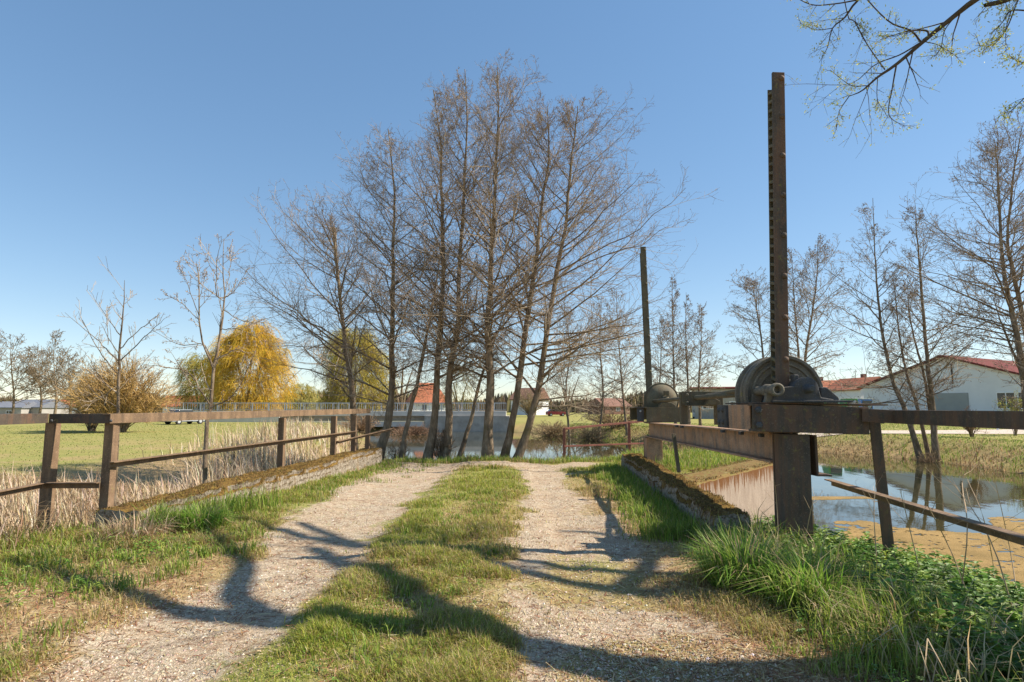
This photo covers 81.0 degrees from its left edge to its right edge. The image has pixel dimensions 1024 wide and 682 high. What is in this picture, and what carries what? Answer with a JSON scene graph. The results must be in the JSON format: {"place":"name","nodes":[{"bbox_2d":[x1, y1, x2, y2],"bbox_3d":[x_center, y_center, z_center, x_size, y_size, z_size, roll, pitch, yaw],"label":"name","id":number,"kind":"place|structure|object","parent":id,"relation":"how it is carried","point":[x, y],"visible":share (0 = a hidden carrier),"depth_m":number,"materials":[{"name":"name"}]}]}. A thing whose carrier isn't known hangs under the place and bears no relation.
{"place":"outdoors","nodes":[
{"label":"outdoors","id":0,"kind":"place"},
{"bbox_2d":[29,461,727,681],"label":"gravel track","id":1,"kind":"structure","parent":0,"point":[580,503],"depth_m":4.71,"materials":[{"name":"gravel"}]},
{"bbox_2d":[0,444,1023,681],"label":"grass","id":2,"kind":"structure","parent":0,"point":[479,651],"depth_m":4.33,"materials":[{"name":"plant"}]},
{"bbox_2d":[0,412,1023,681],"bbox_3d":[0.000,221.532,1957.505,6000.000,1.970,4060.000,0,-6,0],"label":"ground","id":3,"kind":"structure","parent":0,"point":[80,460],"depth_m":5.13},
{"bbox_2d":[0,340,33,401],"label":"old poplar","id":4,"kind":"object","parent":3,"relation":"on","point":[9,372],"visible":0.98,"depth_m":100.61,"materials":[{"name":"plant"}]},
{"bbox_2d":[0,401,36,413],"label":"house","id":5,"kind":"structure","parent":3,"relation":"on","point":[21,407],"depth_m":161.34,"materials":[{"name":"white paint"}]},
{"bbox_2d":[0,330,60,413],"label":"old poplar","id":6,"kind":"object","parent":3,"relation":"on","point":[30,384],"visible":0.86,"depth_m":105.28,"materials":[{"name":"plant"}]},
{"bbox_2d":[20,399,68,413],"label":"house","id":7,"kind":"structure","parent":3,"relation":"on","point":[47,407],"depth_m":166.75,"materials":[{"name":"white paint"}]},
{"bbox_2d":[8,345,83,412],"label":"old poplar","id":8,"kind":"object","parent":3,"relation":"on","point":[41,399],"visible":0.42,"depth_m":111.84,"materials":[{"name":"plant"}]},
{"bbox_2d":[18,328,99,413],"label":"old poplar","id":9,"kind":"object","parent":3,"relation":"on","point":[59,358],"visible":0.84,"depth_m":103.91,"materials":[{"name":"plant"}]},
{"bbox_2d":[28,345,95,413],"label":"old poplar","id":10,"kind":"object","parent":3,"relation":"on","point":[69,378],"visible":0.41,"depth_m":113.86,"materials":[{"name":"plant"}]},
{"bbox_2d":[54,359,111,430],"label":"bare shrub","id":11,"kind":"object","parent":3,"relation":"on","point":[92,427],"visible":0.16,"depth_m":43.24,"materials":[{"name":"plant"}]},
{"bbox_2d":[50,342,181,431],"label":"bare shrub","id":12,"kind":"object","parent":3,"relation":"on","point":[142,401],"visible":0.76,"depth_m":41.15,"materials":[{"name":"plant"}]},
{"bbox_2d":[58,257,174,505],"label":"young tree","id":13,"kind":"object","parent":3,"relation":"on","point":[119,360],"visible":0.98,"depth_m":9.92,"materials":[{"name":"brown wood"}]},
{"bbox_2d":[68,506,192,541],"bbox_3d":[-3.943,1.903,6.217,1.156,0.336,1.199,0,-6,0],"label":"grass tussock","id":14,"kind":"object","parent":3,"relation":"on","point":[133,523],"depth_m":6.16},
{"bbox_2d":[120,500,189,526],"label":"grass tussock","id":15,"kind":"object","parent":3,"relation":"on","point":[158,515],"depth_m":6.59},
{"bbox_2d":[0,415,359,547],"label":"dry reeds","id":16,"kind":"object","parent":3,"relation":"on","point":[20,510],"visible":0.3,"depth_m":12.59,"materials":[{"name":"plant"}]},
{"bbox_2d":[161,395,199,412],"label":"house","id":17,"kind":"structure","parent":3,"relation":"on","point":[171,407],"depth_m":145.74,"materials":[{"name":"brown paint"}]},
{"bbox_2d":[161,410,204,424],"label":"parked car","id":18,"kind":"object","parent":3,"relation":"on","point":[187,421],"visible":0.43,"depth_m":60.60,"materials":[{"name":"silver metal"}]},
{"bbox_2d":[167,351,224,410],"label":"golden willow","id":19,"kind":"object","parent":3,"relation":"on","point":[195,365],"visible":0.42,"depth_m":82.61,"materials":[{"name":"plant"}]},
{"bbox_2d":[134,231,269,483],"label":"budding fruit tree","id":20,"kind":"object","parent":3,"relation":"on","point":[206,428],"visible":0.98,"depth_m":10.39,"materials":[{"name":"plant"}]},
{"bbox_2d":[167,498,247,532],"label":"grass tussock","id":21,"kind":"object","parent":3,"relation":"on","point":[203,517],"depth_m":6.67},
{"bbox_2d":[92,447,382,527],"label":"mossy wall","id":22,"kind":"structure","parent":3,"relation":"on","point":[291,475],"depth_m":9.21,"materials":[{"name":"concrete"}]},
{"bbox_2d":[0,409,392,530],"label":"steel railing","id":23,"kind":"object","parent":22,"relation":"on","point":[47,485],"visible":0.82,"depth_m":7.08,"materials":[{"name":"metal"}]},
{"bbox_2d":[0,522,485,681],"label":"leafy weeds","id":24,"kind":"object","parent":3,"relation":"on","point":[119,547],"visible":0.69,"depth_m":4.96,"materials":[{"name":"green plant"}]},
{"bbox_2d":[181,314,305,410],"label":"golden willow","id":25,"kind":"object","parent":3,"relation":"on","point":[228,367],"visible":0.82,"depth_m":76.29,"materials":[{"name":"yellow willow leaves"},{"name":"bark"}]},
{"bbox_2d":[277,382,326,409],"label":"bush","id":26,"kind":"object","parent":3,"relation":"on","point":[308,396],"visible":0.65,"depth_m":118.69,"materials":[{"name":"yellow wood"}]},
{"bbox_2d":[219,179,401,448],"bbox_3d":[-6.041,-0.204,18.658,5.594,9.880,7.904,0,-6,0],"label":"alder tree","id":27,"kind":"object","parent":3,"relation":"on","point":[339,310],"visible":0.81,"depth_m":18.06,"materials":[{"name":"brown plant"}]},
{"bbox_2d":[165,403,509,430],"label":"bridge","id":28,"kind":"structure","parent":3,"relation":"on","point":[461,420],"depth_m":69.47,"materials":[{"name":"concrete"}]},
{"bbox_2d":[0,389,691,412],"bbox_3d":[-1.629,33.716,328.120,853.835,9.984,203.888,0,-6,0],"label":"wood","id":29,"kind":"object","parent":3,"relation":"on","point":[504,401],"visible":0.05,"depth_m":231.65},
{"bbox_2d":[311,321,402,410],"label":"golden willow","id":30,"kind":"object","parent":3,"relation":"on","point":[372,381],"visible":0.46,"depth_m":86.52,"materials":[{"name":"plant"}]},
{"bbox_2d":[338,414,379,432],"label":"bare shrub","id":31,"kind":"object","parent":3,"relation":"on","point":[360,426],"visible":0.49,"depth_m":59.13,"materials":[{"name":"plant"}]},
{"bbox_2d":[255,124,470,459],"bbox_3d":[-4.150,-1.494,17.737,5.835,10.598,5.508,0,-6,0],"label":"alder tree","id":32,"kind":"object","parent":3,"relation":"on","point":[392,368],"visible":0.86,"depth_m":17.25,"materials":[{"name":"brown plant"}]},
{"bbox_2d":[385,437,414,458],"bbox_3d":[-3.287,3.179,17.061,1.004,1.035,0.790,2,-7,-13],"label":"brushwood","id":33,"kind":"object","parent":3,"relation":"on","point":[396,454],"visible":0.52,"depth_m":17.03,"materials":[{"name":"plant"}]},
{"bbox_2d":[295,86,508,460],"bbox_3d":[-3.200,-2.016,17.026,6.546,11.135,6.840,0,-6,0],"label":"alder tree","id":34,"kind":"object","parent":3,"relation":"on","point":[427,453],"visible":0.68,"depth_m":16.96,"materials":[{"name":"brown plant"}]},
{"bbox_2d":[371,341,432,410],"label":"bare shrub","id":35,"kind":"object","parent":3,"relation":"on","point":[401,404],"visible":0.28,"depth_m":91.36,"materials":[{"name":"plant"}]},
{"bbox_2d":[375,422,443,435],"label":"bare shrub","id":36,"kind":"object","parent":3,"relation":"on","point":[419,431],"visible":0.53,"depth_m":60.53,"materials":[{"name":"plant"}]},
{"bbox_2d":[405,383,444,410],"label":"house","id":37,"kind":"structure","parent":3,"relation":"on","point":[428,400],"depth_m":126.64,"materials":[{"name":"orange paint"}]},
{"bbox_2d":[393,218,483,459],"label":"alder tree","id":38,"kind":"object","parent":3,"relation":"on","point":[405,433],"visible":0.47,"depth_m":17.12,"materials":[{"name":"brown plant"}]},
{"bbox_2d":[423,428,456,458],"bbox_3d":[-1.990,2.893,16.827,0.973,1.105,0.768,0,-6,0],"label":"brushwood","id":39,"kind":"object","parent":3,"relation":"on","point":[437,451],"visible":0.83,"depth_m":16.70,"materials":[{"name":"plant"}]},
{"bbox_2d":[341,67,569,458],"bbox_3d":[-1.433,-2.405,17.147,6.428,11.914,6.051,0,-6,0],"label":"alder tree","id":40,"kind":"object","parent":3,"relation":"on","point":[449,378],"visible":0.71,"depth_m":16.83,"materials":[{"name":"brown plant"}]},
{"bbox_2d":[439,364,483,410],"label":"leafing tree","id":41,"kind":"object","parent":3,"relation":"on","point":[462,399],"visible":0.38,"depth_m":104.21,"materials":[{"name":"plant"}]},
{"bbox_2d":[466,401,485,410],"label":"bare shrub","id":42,"kind":"object","parent":3,"relation":"on","point":[479,408],"visible":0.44,"depth_m":83.89,"materials":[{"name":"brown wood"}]},
{"bbox_2d":[0,461,962,681],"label":"pebbles","id":43,"kind":"object","parent":3,"relation":"on","point":[677,663],"visible":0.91,"depth_m":3.70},
{"bbox_2d":[457,280,514,458],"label":"alder tree","id":44,"kind":"object","parent":3,"relation":"on","point":[464,440],"visible":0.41,"depth_m":16.95,"materials":[{"name":"brown plant"}]},
{"bbox_2d":[380,49,612,458],"bbox_3d":[-0.436,-2.554,17.451,6.781,12.084,7.792,3,-7,-22],"label":"alder tree","id":45,"kind":"object","parent":3,"relation":"on","point":[487,449],"visible":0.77,"depth_m":16.56,"materials":[{"name":"brown plant"}]},
{"bbox_2d":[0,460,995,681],"bbox_3d":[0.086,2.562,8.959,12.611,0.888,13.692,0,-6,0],"label":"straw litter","id":46,"kind":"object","parent":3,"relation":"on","point":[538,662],"visible":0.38,"depth_m":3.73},
{"bbox_2d":[0,422,1023,485],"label":"meadow grass","id":47,"kind":"structure","parent":3,"relation":"on","point":[619,436],"depth_m":33.39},
{"bbox_2d":[509,388,548,414],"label":"house","id":48,"kind":"structure","parent":3,"relation":"on","point":[521,412],"depth_m":147.46,"materials":[{"name":"white paint"}]},
{"bbox_2d":[511,385,550,416],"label":"bare shrub","id":49,"kind":"object","parent":3,"relation":"on","point":[523,405],"visible":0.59,"depth_m":109.07,"materials":[{"name":"plant"}]},
{"bbox_2d":[527,430,555,459],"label":"waterside shrub","id":50,"kind":"object","parent":3,"relation":"on","point":[538,446],"visible":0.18,"depth_m":20.68,"materials":[{"name":"brown plant"}]},
{"bbox_2d":[530,418,579,436],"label":"bare shrub","id":51,"kind":"object","parent":3,"relation":"on","point":[547,431],"visible":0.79,"depth_m":57.04,"materials":[{"name":"plant"}]},
{"bbox_2d":[545,409,565,415],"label":"parked car","id":52,"kind":"object","parent":3,"relation":"on","point":[549,413],"visible":0.83,"depth_m":123.34,"materials":[{"name":"red paint"}]},
{"bbox_2d":[540,362,596,415],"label":"tree","id":53,"kind":"object","parent":3,"relation":"on","point":[580,383],"visible":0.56,"depth_m":119.24,"materials":[{"name":"plant"}]},
{"bbox_2d":[546,426,591,460],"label":"waterside shrub","id":54,"kind":"object","parent":3,"relation":"on","point":[566,444],"visible":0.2,"depth_m":19.33,"materials":[{"name":"brown plant"}]},
{"bbox_2d":[534,311,610,437],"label":"alder tree","id":55,"kind":"object","parent":3,"relation":"on","point":[565,390],"visible":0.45,"depth_m":54.67,"materials":[{"name":"brown plant"}]},
{"bbox_2d":[444,81,702,456],"bbox_3d":[1.003,-1.988,17.154,5.837,10.981,7.700,5,-8,-38],"label":"alder tree","id":56,"kind":"object","parent":3,"relation":"on","point":[506,447],"visible":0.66,"depth_m":17.02,"materials":[{"name":"brown plant"}]},
{"bbox_2d":[565,422,615,440],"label":"bare shrub","id":57,"kind":"object","parent":3,"relation":"on","point":[595,433],"visible":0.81,"depth_m":49.05,"materials":[{"name":"plant"}]},
{"bbox_2d":[462,85,721,459],"bbox_3d":[1.695,-2.078,16.720,6.320,11.138,7.497,2,-7,-17],"label":"alder tree","id":58,"kind":"object","parent":3,"relation":"on","point":[525,436],"visible":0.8,"depth_m":16.81,"materials":[{"name":"brown plant"}]},
{"bbox_2d":[563,421,643,457],"bbox_3d":[2.592,3.033,16.752,2.635,1.604,0.105,3,-7,-22],"label":"steel railing","id":59,"kind":"object","parent":3,"relation":"on","point":[629,443],"visible":0.6,"depth_m":16.73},
{"bbox_2d":[562,294,653,438],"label":"alder tree","id":60,"kind":"object","parent":3,"relation":"on","point":[597,388],"visible":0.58,"depth_m":52.92,"materials":[{"name":"brown plant"}]},
{"bbox_2d":[588,398,631,413],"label":"house","id":61,"kind":"structure","parent":3,"relation":"on","point":[616,407],"depth_m":166.20,"materials":[{"name":"brown tile"}]},
{"bbox_2d":[582,408,646,427],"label":"bare shrub","id":62,"kind":"object","parent":3,"relation":"on","point":[609,419],"visible":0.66,"depth_m":55.26,"materials":[{"name":"plant"}]},
{"bbox_2d":[583,288,650,435],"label":"alder tree","id":63,"kind":"object","parent":3,"relation":"on","point":[623,393],"visible":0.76,"depth_m":51.83,"materials":[{"name":"brown plant"}]},
{"bbox_2d":[631,316,690,408],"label":"alder tree","id":64,"kind":"object","parent":3,"relation":"on","point":[661,338],"visible":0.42,"depth_m":50.13,"materials":[{"name":"brown plant"}]},
{"bbox_2d":[637,277,703,423],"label":"alder tree","id":65,"kind":"object","parent":3,"relation":"on","point":[673,373],"visible":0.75,"depth_m":48.10,"materials":[{"name":"brown plant"}]},
{"bbox_2d":[621,453,751,534],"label":"mossy wall","id":66,"kind":"structure","parent":3,"relation":"on","point":[691,498],"depth_m":7.62,"materials":[{"name":"concrete"}]},
{"bbox_2d":[667,294,716,424],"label":"alder tree","id":67,"kind":"object","parent":3,"relation":"on","point":[687,360],"visible":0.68,"depth_m":48.49,"materials":[{"name":"brown plant"}]},
{"bbox_2d":[670,301,747,425],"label":"alder tree","id":68,"kind":"object","parent":3,"relation":"on","point":[700,361],"visible":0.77,"depth_m":48.81,"materials":[{"name":"brown plant"}]},
{"bbox_2d":[649,458,774,523],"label":"channel wall","id":69,"kind":"structure","parent":3,"relation":"on","point":[742,484],"depth_m":10.86,"materials":[{"name":"concrete"}]},
{"bbox_2d":[689,387,735,418],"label":"shed","id":70,"kind":"structure","parent":3,"relation":"on","point":[705,415],"depth_m":91.72,"materials":[{"name":"white paint"}]},
{"bbox_2d":[691,515,747,550],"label":"grass tussock","id":71,"kind":"object","parent":3,"relation":"on","point":[711,534],"depth_m":5.72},
{"bbox_2d":[659,517,825,594],"bbox_3d":[1.805,1.615,4.578,1.334,0.516,1.457,-5,-8,38],"label":"grass tussock","id":72,"kind":"object","parent":3,"relation":"on","point":[723,556],"depth_m":4.46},
{"bbox_2d":[628,72,887,543],"bbox_3d":[2.967,0.705,9.590,1.386,6.638,7.890,0,-6,0],"label":"sluice winch","id":73,"kind":"object","parent":3,"relation":"on","point":[782,396],"visible":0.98,"depth_m":6.14,"materials":[{"name":"metal"}]},
{"bbox_2d":[713,264,820,380],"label":"alder tree","id":74,"kind":"object","parent":3,"relation":"on","point":[753,284],"visible":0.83,"depth_m":43.37,"materials":[{"name":"brown plant"}]},
{"bbox_2d":[767,482,778,543],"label":"dead stalk","id":75,"kind":"object","parent":3,"relation":"on","point":[777,510],"visible":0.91,"depth_m":5.46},
{"bbox_2d":[743,247,846,389],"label":"alder tree","id":76,"kind":"object","parent":3,"relation":"on","point":[796,329],"visible":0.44,"depth_m":43.95,"materials":[{"name":"brown plant"}]},
{"bbox_2d":[747,233,852,364],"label":"alder tree","id":77,"kind":"object","parent":3,"relation":"on","point":[813,298],"visible":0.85,"depth_m":43.15,"materials":[{"name":"brown plant"}]},
{"bbox_2d":[803,488,817,538],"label":"dead stalk","id":78,"kind":"object","parent":3,"relation":"on","point":[810,513],"visible":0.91,"depth_m":5.23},
{"bbox_2d":[713,536,921,615],"bbox_3d":[2.020,1.594,4.106,1.368,0.460,1.311,0,-6,0],"label":"grass tussock","id":79,"kind":"object","parent":3,"relation":"on","point":[795,586],"depth_m":4.01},
{"bbox_2d":[820,377,836,386],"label":"house","id":80,"kind":"structure","parent":3,"relation":"on","point":[827,382],"depth_m":117.08,"materials":[{"name":"white paint"}]},
{"bbox_2d":[827,374,879,399],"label":"house","id":81,"kind":"structure","parent":3,"relation":"on","point":[852,393],"depth_m":106.01,"materials":[{"name":"white paint"}]},
{"bbox_2d":[839,398,875,408],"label":"farm machine","id":82,"kind":"object","parent":3,"relation":"on","point":[853,400],"visible":0.13,"depth_m":59.13,"materials":[{"name":"green paint"}]},
{"bbox_2d":[862,481,878,563],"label":"dead stalk","id":83,"kind":"object","parent":3,"relation":"on","point":[874,519],"visible":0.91,"depth_m":5.10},
{"bbox_2d":[858,398,887,423],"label":"farm machine","id":84,"kind":"object","parent":3,"relation":"on","point":[865,400],"visible":0.13,"depth_m":62.09,"materials":[{"name":"blue metal"}]},
{"bbox_2d":[807,203,946,460],"bbox_3d":[18.196,-0.709,30.695,6.465,14.074,7.970,-3,-7,25],"label":"alder tree","id":85,"kind":"object","parent":3,"relation":"on","point":[915,442],"visible":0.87,"depth_m":31.18,"materials":[{"name":"brown plant"}]},
{"bbox_2d":[751,515,1023,681],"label":"nettles","id":86,"kind":"object","parent":3,"relation":"on","point":[946,572],"visible":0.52,"depth_m":4.06,"materials":[{"name":"green plant"}]},
{"bbox_2d":[853,274,945,455],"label":"alder tree","id":87,"kind":"object","parent":3,"relation":"on","point":[924,437],"visible":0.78,"depth_m":31.15,"materials":[{"name":"brown plant"}]},
{"bbox_2d":[780,0,1023,157],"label":"willow tree","id":88,"kind":"object","parent":3,"relation":"on","point":[962,9],"visible":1,"depth_m":7.04,"materials":[{"name":"brown plant"}]},
{"bbox_2d":[885,487,919,570],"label":"dead stalk","id":89,"kind":"object","parent":3,"relation":"on","point":[908,525],"visible":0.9,"depth_m":4.90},
{"bbox_2d":[798,429,1023,436],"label":"footpath","id":90,"kind":"structure","parent":3,"relation":"on","point":[1003,431],"depth_m":39.47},
{"bbox_2d":[866,280,962,428],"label":"alder tree","id":91,"kind":"object","parent":3,"relation":"on","point":[917,350],"visible":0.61,"depth_m":31.42,"materials":[{"name":"brown plant"}]},
{"bbox_2d":[824,409,1023,552],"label":"steel railing","id":92,"kind":"object","parent":3,"relation":"on","point":[875,418],"visible":0.84,"depth_m":5.14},
{"bbox_2d":[913,450,941,462],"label":"bare shrub","id":93,"kind":"object","parent":3,"relation":"on","point":[927,458],"visible":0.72,"depth_m":29.46,"materials":[{"name":"plant"}]},
{"bbox_2d":[838,108,1023,403],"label":"alder tree","id":94,"kind":"object","parent":3,"relation":"on","point":[1010,301],"visible":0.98,"depth_m":24.48,"materials":[{"name":"brown plant"}]},
{"bbox_2d":[876,205,1000,460],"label":"alder tree","id":95,"kind":"object","parent":3,"relation":"on","point":[934,434],"visible":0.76,"depth_m":30.78,"materials":[{"name":"brown plant"}]},
{"bbox_2d":[857,355,1022,410],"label":"hall","id":96,"kind":"structure","parent":3,"relation":"on","point":[974,394],"depth_m":66.36,"materials":[{"name":"white paint"}]},
{"bbox_2d":[934,393,969,410],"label":"roller door","id":97,"kind":"structure","parent":96,"relation":"in","point":[950,401],"depth_m":67.08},
{"bbox_2d":[996,392,1014,408],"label":"window","id":98,"kind":"structure","parent":96,"relation":"in","point":[998,394],"depth_m":63.04,"materials":[{"name":"glass"}]},
{"bbox_2d":[884,401,996,591],"bbox_3d":[3.612,1.256,4.874,0.559,1.547,1.455,-1,-7,12],"label":"dead stalk","id":99,"kind":"object","parent":3,"relation":"on","point":[965,509],"visible":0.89,"depth_m":4.58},
{"bbox_2d":[917,491,971,597],"bbox_3d":[3.053,1.478,4.139,0.683,0.896,0.243,6,-9,-42],"label":"dead stalk","id":100,"kind":"object","parent":3,"relation":"on","point":[944,536],"visible":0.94,"depth_m":4.32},
{"bbox_2d":[886,109,1023,362],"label":"alder tree","id":101,"kind":"object","parent":3,"relation":"on","point":[1018,299],"visible":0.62,"depth_m":25.94,"materials":[{"name":"brown plant"}]},
{"bbox_2d":[917,438,1011,606],"bbox_3d":[3.325,1.354,4.370,0.315,1.271,0.517,4,-7,-30],"label":"dead stalk","id":102,"kind":"object","parent":3,"relation":"on","point":[980,521],"visible":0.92,"depth_m":4.27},
{"bbox_2d":[956,406,982,436],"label":"bare shrub","id":103,"kind":"object","parent":3,"relation":"on","point":[970,430],"visible":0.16,"depth_m":33.60,"materials":[{"name":"plant"}]},
{"bbox_2d":[940,281,1023,410],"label":"alder tree","id":104,"kind":"object","parent":3,"relation":"on","point":[994,298],"visible":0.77,"depth_m":24.79,"materials":[{"name":"brown plant"}]},
{"bbox_2d":[949,469,1019,577],"bbox_3d":[3.836,1.591,4.976,0.398,1.088,0.958,-3,-7,27],"label":"dead stalk","id":105,"kind":"object","parent":3,"relation":"on","point":[983,518],"visible":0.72,"depth_m":4.91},
{"bbox_2d":[970,457,1020,587],"bbox_3d":[3.944,1.520,4.803,0.425,1.185,0.261,4,-8,-32],"label":"dead stalk","id":106,"kind":"object","parent":3,"relation":"on","point":[1005,528],"visible":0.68,"depth_m":4.86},
{"bbox_2d":[992,387,1022,435],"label":"leafing shrub","id":107,"kind":"object","parent":3,"relation":"on","point":[1013,408],"visible":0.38,"depth_m":35.65,"materials":[{"name":"green plant"}]},
{"bbox_2d":[0,0,1023,401],"label":"sky","id":108,"kind":"structure","parent":0,"point":[132,132],"materials":[{"name":"blue"}]},
{"bbox_2d":[363,431,1023,581],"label":"water","id":109,"kind":"structure","parent":0,"point":[857,470],"depth_m":21.55,"materials":[{"name":"liquid"}]},
{"bbox_2d":[812,496,1023,590],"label":"floating scum","id":110,"kind":"object","parent":109,"relation":"on","point":[982,553],"visible":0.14,"depth_m":11.90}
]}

